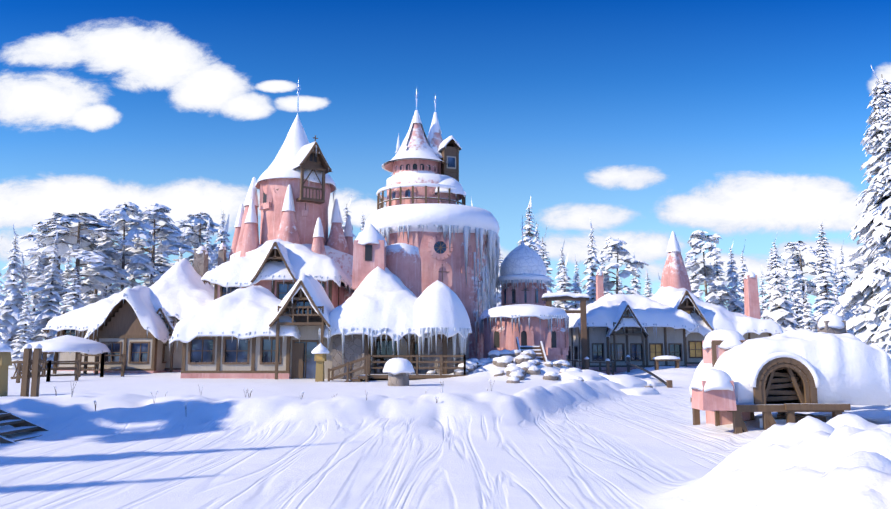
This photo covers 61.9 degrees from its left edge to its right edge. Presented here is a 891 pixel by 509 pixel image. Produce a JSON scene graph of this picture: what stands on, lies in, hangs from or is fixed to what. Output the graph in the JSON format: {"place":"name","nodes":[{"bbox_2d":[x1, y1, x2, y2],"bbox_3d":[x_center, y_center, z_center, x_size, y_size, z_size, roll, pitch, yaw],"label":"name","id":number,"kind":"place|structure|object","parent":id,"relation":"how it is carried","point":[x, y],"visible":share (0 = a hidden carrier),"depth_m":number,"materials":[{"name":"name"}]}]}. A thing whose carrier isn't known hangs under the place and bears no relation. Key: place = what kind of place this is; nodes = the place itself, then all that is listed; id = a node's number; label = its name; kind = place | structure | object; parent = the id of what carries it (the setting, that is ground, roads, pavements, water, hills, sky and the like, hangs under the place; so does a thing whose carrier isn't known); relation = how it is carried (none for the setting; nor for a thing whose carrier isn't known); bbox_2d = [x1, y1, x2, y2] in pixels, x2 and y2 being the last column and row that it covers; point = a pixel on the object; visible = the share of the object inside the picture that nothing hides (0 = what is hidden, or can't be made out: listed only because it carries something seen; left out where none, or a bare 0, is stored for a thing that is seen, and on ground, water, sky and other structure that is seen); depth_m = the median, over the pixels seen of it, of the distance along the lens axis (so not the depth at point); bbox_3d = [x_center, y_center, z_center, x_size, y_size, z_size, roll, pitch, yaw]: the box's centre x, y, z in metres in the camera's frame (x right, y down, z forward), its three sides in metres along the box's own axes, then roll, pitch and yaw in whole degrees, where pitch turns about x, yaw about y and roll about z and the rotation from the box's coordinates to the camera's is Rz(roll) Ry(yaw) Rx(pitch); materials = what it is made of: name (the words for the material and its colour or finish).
{"place":"outdoors","nodes":[
{"label":"outdoors","id":0,"kind":"place"},
{"bbox_2d":[0,357,890,508],"bbox_3d":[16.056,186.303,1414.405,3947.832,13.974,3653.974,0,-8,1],"label":"ground","id":1,"kind":"structure","parent":0,"point":[471,441],"depth_m":15.74,"materials":[{"name":"white snow"}]},
{"bbox_2d":[0,279,8,335],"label":"tree","id":2,"kind":"object","parent":1,"relation":"on","point":[3,294],"visible":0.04,"depth_m":99.85,"materials":[{"name":"white plant"}]},
{"bbox_2d":[0,238,9,366],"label":"tree","id":3,"kind":"object","parent":1,"relation":"on","point":[1,321],"visible":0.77,"depth_m":58.11,"materials":[{"name":"white plant"}]},
{"bbox_2d":[0,224,32,368],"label":"tree","id":4,"kind":"object","parent":1,"relation":"on","point":[10,311],"visible":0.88,"depth_m":61.98,"materials":[{"name":"white plant"}]},
{"bbox_2d":[16,252,31,321],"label":"tree","id":5,"kind":"object","parent":1,"relation":"on","point":[22,283],"visible":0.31,"depth_m":80.69,"materials":[{"name":"white plant"}]},
{"bbox_2d":[0,342,48,442],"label":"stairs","id":6,"kind":"structure","parent":1,"relation":"on","point":[19,424],"depth_m":24.50,"materials":[{"name":"brown wood"}]},
{"bbox_2d":[8,283,41,368],"bbox_3d":[-31.437,5.387,55.749,2.581,6.616,2.470,3,-8,-18],"label":"tree","id":7,"kind":"object","parent":1,"relation":"on","point":[23,324],"visible":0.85,"depth_m":55.49,"materials":[{"name":"white plant"}]},
{"bbox_2d":[23,236,45,341],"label":"tree","id":8,"kind":"object","parent":1,"relation":"on","point":[34,300],"visible":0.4,"depth_m":70.17,"materials":[{"name":"white plant"}]},
{"bbox_2d":[26,230,65,367],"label":"tree","id":9,"kind":"object","parent":1,"relation":"on","point":[47,312],"visible":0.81,"depth_m":65.65,"materials":[{"name":"white plant"}]},
{"bbox_2d":[21,221,72,310],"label":"tree","id":10,"kind":"object","parent":1,"relation":"on","point":[62,260],"visible":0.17,"depth_m":94.83,"materials":[{"name":"white plant"}]},
{"bbox_2d":[9,220,86,335],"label":"tree","id":11,"kind":"object","parent":1,"relation":"on","point":[48,227],"visible":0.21,"depth_m":84.38,"materials":[{"name":"white plant"}]},
{"bbox_2d":[55,247,72,335],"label":"tree","id":12,"kind":"object","parent":1,"relation":"on","point":[67,267],"visible":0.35,"depth_m":74.13,"materials":[{"name":"white plant"}]},
{"bbox_2d":[20,335,109,374],"bbox_3d":[-23.308,6.227,45.564,4.937,2.568,4.897,0,-8,1],"label":"gazebo","id":13,"kind":"object","parent":1,"relation":"on","point":[65,344],"visible":0.85,"depth_m":44.45,"materials":[{"name":"brown wood"}]},
{"bbox_2d":[48,261,86,364],"bbox_3d":[-29.703,4.656,60.048,3.480,9.215,3.642,-4,-8,25],"label":"tree","id":14,"kind":"object","parent":1,"relation":"on","point":[73,300],"visible":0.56,"depth_m":59.73,"materials":[{"name":"white plant"}]},
{"bbox_2d":[22,212,131,303],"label":"tree","id":15,"kind":"object","parent":1,"relation":"on","point":[84,251],"visible":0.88,"depth_m":68.91,"materials":[{"name":"white plant"}]},
{"bbox_2d":[42,292,120,370],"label":"lodge","id":16,"kind":"structure","parent":1,"relation":"on","point":[78,322],"depth_m":51.84,"materials":[{"name":"white paint"}]},
{"bbox_2d":[62,220,120,303],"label":"tree","id":17,"kind":"object","parent":1,"relation":"on","point":[91,297],"visible":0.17,"depth_m":77.19,"materials":[{"name":"white plant"}]},
{"bbox_2d":[80,209,130,297],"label":"tree","id":18,"kind":"object","parent":1,"relation":"on","point":[111,219],"visible":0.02,"depth_m":88.79,"materials":[{"name":"white plant"}]},
{"bbox_2d":[98,258,119,297],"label":"tree","id":19,"kind":"object","parent":1,"relation":"on","point":[112,291],"depth_m":92.42,"materials":[{"name":"white plant"}]},
{"bbox_2d":[86,201,154,291],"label":"tree","id":20,"kind":"object","parent":1,"relation":"on","point":[122,212],"visible":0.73,"depth_m":71.92,"materials":[{"name":"white plant"}]},
{"bbox_2d":[84,285,171,372],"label":"lodge","id":21,"kind":"structure","parent":1,"relation":"on","point":[130,324],"depth_m":48.66,"materials":[{"name":"brown paint"}]},
{"bbox_2d":[124,218,144,287],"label":"tree","id":22,"kind":"object","parent":1,"relation":"on","point":[134,283],"visible":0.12,"depth_m":80.32,"materials":[{"name":"white plant"}]},
{"bbox_2d":[104,209,178,297],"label":"tree","id":23,"kind":"object","parent":1,"relation":"on","point":[140,215],"visible":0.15,"depth_m":86.69,"materials":[{"name":"white plant"}]},
{"bbox_2d":[141,245,151,284],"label":"tree","id":24,"kind":"object","parent":1,"relation":"on","point":[147,274],"visible":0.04,"depth_m":95.49,"materials":[{"name":"white plant"}]},
{"bbox_2d":[111,203,193,286],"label":"tree","id":25,"kind":"object","parent":1,"relation":"on","point":[154,213],"visible":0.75,"depth_m":74.92,"materials":[{"name":"white plant"}]},
{"bbox_2d":[148,222,170,277],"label":"tree","id":26,"kind":"object","parent":1,"relation":"on","point":[163,261],"visible":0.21,"depth_m":84.41,"materials":[{"name":"white plant"}]},
{"bbox_2d":[149,242,225,371],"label":"lodge","id":27,"kind":"structure","parent":1,"relation":"on","point":[180,290],"depth_m":50.93,"materials":[{"name":"white paint"}]},
{"bbox_2d":[149,218,229,275],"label":"tree","id":28,"kind":"object","parent":1,"relation":"on","point":[183,225],"visible":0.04,"depth_m":104.67,"materials":[{"name":"white plant"}]},
{"bbox_2d":[177,212,229,266],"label":"tree","id":29,"kind":"object","parent":1,"relation":"on","point":[193,236],"visible":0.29,"depth_m":100.67,"materials":[{"name":"white plant"}]},
{"bbox_2d":[204,219,213,270],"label":"tree","id":30,"kind":"object","parent":1,"relation":"on","point":[208,244],"visible":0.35,"depth_m":85.64,"materials":[{"name":"white plant"}]},
{"bbox_2d":[209,201,228,286],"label":"tree","id":31,"kind":"object","parent":1,"relation":"on","point":[221,231],"visible":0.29,"depth_m":79.27,"materials":[{"name":"white plant"}]},
{"bbox_2d":[215,214,230,261],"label":"tree","id":32,"kind":"object","parent":1,"relation":"on","point":[226,227],"visible":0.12,"depth_m":82.80,"materials":[{"name":"white plant"}]},
{"bbox_2d":[169,285,300,378],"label":"lodge wing","id":33,"kind":"structure","parent":1,"relation":"on","point":[229,335],"depth_m":39.50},
{"bbox_2d":[54,379,494,411],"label":"frosted weeds","id":34,"kind":"object","parent":1,"relation":"on","point":[185,403],"visible":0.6,"depth_m":22.71,"materials":[{"name":"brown plant"}]},
{"bbox_2d":[201,239,354,307],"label":"house","id":35,"kind":"structure","parent":1,"relation":"on","point":[277,268],"depth_m":47.92,"materials":[{"name":"white paint"}]},
{"bbox_2d":[228,78,353,301],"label":"tower","id":36,"kind":"structure","parent":1,"relation":"on","point":[294,184],"depth_m":54.68,"materials":[{"name":"pink paint"}]},
{"bbox_2d":[16,354,613,382],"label":"fences","id":37,"kind":"object","parent":1,"relation":"on","point":[78,370],"visible":0.67,"depth_m":41.42,"materials":[{"name":"brown wood"}]},
{"bbox_2d":[342,195,355,243],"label":"tree","id":38,"kind":"object","parent":1,"relation":"on","point":[346,214],"visible":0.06,"depth_m":91.45,"materials":[{"name":"white plant"}]},
{"bbox_2d":[357,206,365,235],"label":"tree","id":39,"kind":"object","parent":1,"relation":"on","point":[362,223],"visible":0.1,"depth_m":95.56,"materials":[{"name":"white plant"}]},
{"bbox_2d":[311,343,414,385],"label":"lantern posts","id":40,"kind":"object","parent":1,"relation":"on","point":[398,370],"visible":1,"depth_m":33.04,"materials":[{"name":"white paint"}]},
{"bbox_2d":[269,223,471,381],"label":"lodge","id":41,"kind":"structure","parent":1,"relation":"on","point":[378,319],"depth_m":39.52,"materials":[{"name":"white paint"}]},
{"bbox_2d":[364,88,499,359],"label":"tower","id":42,"kind":"structure","parent":1,"relation":"on","point":[457,244],"depth_m":49.08,"materials":[{"name":"pink paint"}]},
{"bbox_2d":[384,134,399,204],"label":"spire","id":43,"kind":"object","parent":42,"relation":"attached to","point":[397,147],"depth_m":76.80,"materials":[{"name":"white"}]},
{"bbox_2d":[485,209,501,306],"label":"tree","id":44,"kind":"object","parent":1,"relation":"on","point":[498,298],"visible":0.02,"depth_m":71.16,"materials":[{"name":"white plant"}]},
{"bbox_2d":[498,244,503,293],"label":"tree","id":45,"kind":"object","parent":1,"relation":"on","point":[500,261],"visible":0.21,"depth_m":95.68,"materials":[{"name":"white plant"}]},
{"bbox_2d":[479,304,568,360],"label":"rotunda","id":46,"kind":"structure","parent":1,"relation":"on","point":[505,326],"depth_m":44.25,"materials":[{"name":"pink paint"}]},
{"bbox_2d":[496,217,550,305],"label":"domed tower","id":47,"kind":"structure","parent":46,"relation":"on","point":[523,278],"depth_m":52.52,"materials":[{"name":"pink paint"}]},
{"bbox_2d":[517,197,551,291],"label":"tree","id":48,"kind":"object","parent":1,"relation":"on","point":[528,241],"visible":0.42,"depth_m":86.09,"materials":[{"name":"white plant"}]},
{"bbox_2d":[533,216,542,255],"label":"tree","id":49,"kind":"object","parent":1,"relation":"on","point":[537,241],"visible":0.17,"depth_m":100.12,"materials":[{"name":"white plant"}]},
{"bbox_2d":[426,337,665,394],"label":"rocks","id":50,"kind":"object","parent":1,"relation":"on","point":[523,366],"depth_m":37.76,"materials":[{"name":"white stone"}]},
{"bbox_2d":[538,228,556,306],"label":"tree","id":51,"kind":"object","parent":1,"relation":"on","point":[547,263],"visible":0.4,"depth_m":91.87,"materials":[{"name":"white plant"}]},
{"bbox_2d":[552,239,571,307],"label":"tree","id":52,"kind":"object","parent":1,"relation":"on","point":[561,267],"visible":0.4,"depth_m":110.55,"materials":[{"name":"white plant"}]},
{"bbox_2d":[541,292,589,369],"bbox_3d":[8.033,5.332,49.358,3.177,5.712,0.600,0,-8,1],"label":"wooden post","id":53,"kind":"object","parent":1,"relation":"on","point":[548,298],"depth_m":49.42,"materials":[{"name":"brown wood"}]},
{"bbox_2d":[553,255,577,309],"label":"tree","id":54,"kind":"object","parent":1,"relation":"on","point":[564,284],"visible":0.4,"depth_m":95.62,"materials":[{"name":"white plant"}]},
{"bbox_2d":[565,260,581,309],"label":"tree","id":55,"kind":"object","parent":1,"relation":"on","point":[576,289],"visible":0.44,"depth_m":87.45,"materials":[{"name":"white plant"}]},
{"bbox_2d":[573,252,581,306],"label":"tree","id":56,"kind":"object","parent":1,"relation":"on","point":[576,268],"visible":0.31,"depth_m":100.34,"materials":[{"name":"white plant"}]},
{"bbox_2d":[580,218,600,305],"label":"tree","id":57,"kind":"object","parent":1,"relation":"on","point":[590,285],"visible":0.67,"depth_m":90.03,"materials":[{"name":"white plant"}]},
{"bbox_2d":[599,248,610,292],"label":"tree","id":58,"kind":"object","parent":1,"relation":"on","point":[601,267],"visible":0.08,"depth_m":112.00,"materials":[{"name":"white plant"}]},
{"bbox_2d":[583,237,648,295],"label":"tree","id":59,"kind":"object","parent":1,"relation":"on","point":[613,245],"visible":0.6,"depth_m":94.95,"materials":[{"name":"white plant"}]},
{"bbox_2d":[614,268,624,293],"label":"tree","id":60,"kind":"object","parent":1,"relation":"on","point":[619,287],"visible":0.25,"depth_m":119.78,"materials":[{"name":"white plant"}]},
{"bbox_2d":[584,355,679,387],"bbox_3d":[12.122,7.412,47.738,5.452,1.897,16.975,-3,-8,19],"label":"bench and rail","id":61,"kind":"object","parent":1,"relation":"on","point":[668,383],"visible":0.98,"depth_m":46.57,"materials":[{"name":"brown wood"}]},
{"bbox_2d":[566,268,698,373],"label":"cottage","id":62,"kind":"structure","parent":1,"relation":"on","point":[642,331],"depth_m":59.12,"materials":[{"name":"white paint"}]},
{"bbox_2d":[629,252,641,294],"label":"tree","id":63,"kind":"object","parent":1,"relation":"on","point":[635,282],"visible":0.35,"depth_m":103.86,"materials":[{"name":"white plant"}]},
{"bbox_2d":[642,269,653,297],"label":"tree","id":64,"kind":"object","parent":1,"relation":"on","point":[648,293],"visible":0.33,"depth_m":109.14,"materials":[{"name":"white plant"}]},
{"bbox_2d":[704,263,716,303],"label":"tree","id":65,"kind":"object","parent":1,"relation":"on","point":[709,288],"depth_m":114.62,"materials":[{"name":"white plant"}]},
{"bbox_2d":[685,230,736,302],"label":"tree","id":66,"kind":"object","parent":1,"relation":"on","point":[704,274],"visible":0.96,"depth_m":91.99,"materials":[{"name":"white plant"}]},
{"bbox_2d":[649,231,783,365],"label":"cottage","id":67,"kind":"structure","parent":1,"relation":"on","point":[674,291],"depth_m":61.57,"materials":[{"name":"white paint"}]},
{"bbox_2d":[708,243,731,308],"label":"tree","id":68,"kind":"object","parent":1,"relation":"on","point":[718,274],"visible":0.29,"depth_m":96.09,"materials":[{"name":"white plant"}]},
{"bbox_2d":[725,239,744,314],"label":"tree","id":69,"kind":"object","parent":1,"relation":"on","point":[736,305],"visible":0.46,"depth_m":97.02,"materials":[{"name":"white plant"}]},
{"bbox_2d":[737,238,746,312],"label":"tree","id":70,"kind":"object","parent":1,"relation":"on","point":[742,271],"visible":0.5,"depth_m":103.53,"materials":[{"name":"white plant"}]},
{"bbox_2d":[758,266,767,318],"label":"tree","id":71,"kind":"object","parent":1,"relation":"on","point":[762,303],"visible":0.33,"depth_m":110.81,"materials":[{"name":"white plant"}]},
{"bbox_2d":[759,239,788,319],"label":"tree","id":72,"kind":"object","parent":1,"relation":"on","point":[763,313],"visible":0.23,"depth_m":91.22,"materials":[{"name":"white plant"}]},
{"bbox_2d":[766,232,799,335],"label":"tree","id":73,"kind":"object","parent":1,"relation":"on","point":[785,322],"visible":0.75,"depth_m":86.77,"materials":[{"name":"white plant"}]},
{"bbox_2d":[781,258,797,326],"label":"tree","id":74,"kind":"object","parent":1,"relation":"on","point":[788,297],"visible":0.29,"depth_m":98.73,"materials":[{"name":"white plant"}]},
{"bbox_2d":[689,314,890,433],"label":"hut","id":75,"kind":"object","parent":1,"relation":"on","point":[833,366],"visible":0.98,"depth_m":18.40,"materials":[{"name":"white paint"}]},
{"bbox_2d":[788,252,809,329],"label":"tree","id":76,"kind":"object","parent":1,"relation":"on","point":[798,304],"visible":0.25,"depth_m":108.45,"materials":[{"name":"white plant"}]},
{"bbox_2d":[794,269,811,320],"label":"tree","id":77,"kind":"object","parent":1,"relation":"on","point":[800,309],"visible":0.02,"depth_m":118.71,"materials":[{"name":"white plant"}]},
{"bbox_2d":[774,241,832,324],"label":"tree","id":78,"kind":"object","parent":1,"relation":"on","point":[795,265],"visible":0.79,"depth_m":82.90,"materials":[{"name":"white plant"}]},
{"bbox_2d":[798,281,816,331],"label":"tree","id":79,"kind":"object","parent":1,"relation":"on","point":[807,315],"visible":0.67,"depth_m":76.94,"materials":[{"name":"white plant"}]},
{"bbox_2d":[810,257,829,331],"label":"tree","id":80,"kind":"object","parent":1,"relation":"on","point":[817,307],"depth_m":111.06,"materials":[{"name":"white plant"}]},
{"bbox_2d":[810,214,844,330],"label":"tree","id":81,"kind":"object","parent":1,"relation":"on","point":[825,270],"visible":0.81,"depth_m":79.25,"materials":[{"name":"white plant"}]},
{"bbox_2d":[831,256,841,307],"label":"tree","id":82,"kind":"object","parent":1,"relation":"on","point":[834,280],"visible":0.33,"depth_m":118.83,"materials":[{"name":"white plant"}]},
{"bbox_2d":[836,241,853,333],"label":"tree","id":83,"kind":"object","parent":1,"relation":"on","point":[842,276],"visible":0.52,"depth_m":86.95,"materials":[{"name":"white plant"}]},
{"bbox_2d":[846,269,855,317],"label":"tree","id":84,"kind":"object","parent":1,"relation":"on","point":[849,280],"visible":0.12,"depth_m":95.20,"materials":[{"name":"white plant"}]},
{"bbox_2d":[838,238,869,311],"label":"tree","id":85,"kind":"object","parent":1,"relation":"on","point":[857,265],"visible":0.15,"depth_m":70.19,"materials":[{"name":"white plant"}]},
{"bbox_2d":[830,66,890,405],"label":"tree","id":86,"kind":"object","parent":1,"relation":"on","point":[870,323],"visible":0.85,"depth_m":26.91,"materials":[{"name":"white plant"}]},
{"bbox_2d":[857,152,876,242],"bbox_3d":[22.775,0.090,36.371,4.097,13.138,5.038,-2,-8,13],"label":"tree","id":87,"kind":"object","parent":1,"relation":"on","point":[873,154],"visible":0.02,"depth_m":37.57,"materials":[{"name":"white plant"}]},
{"bbox_2d":[0,0,890,339],"label":"sky","id":88,"kind":"structure","parent":0,"point":[646,121],"materials":[{"name":"blue"}]}
]}

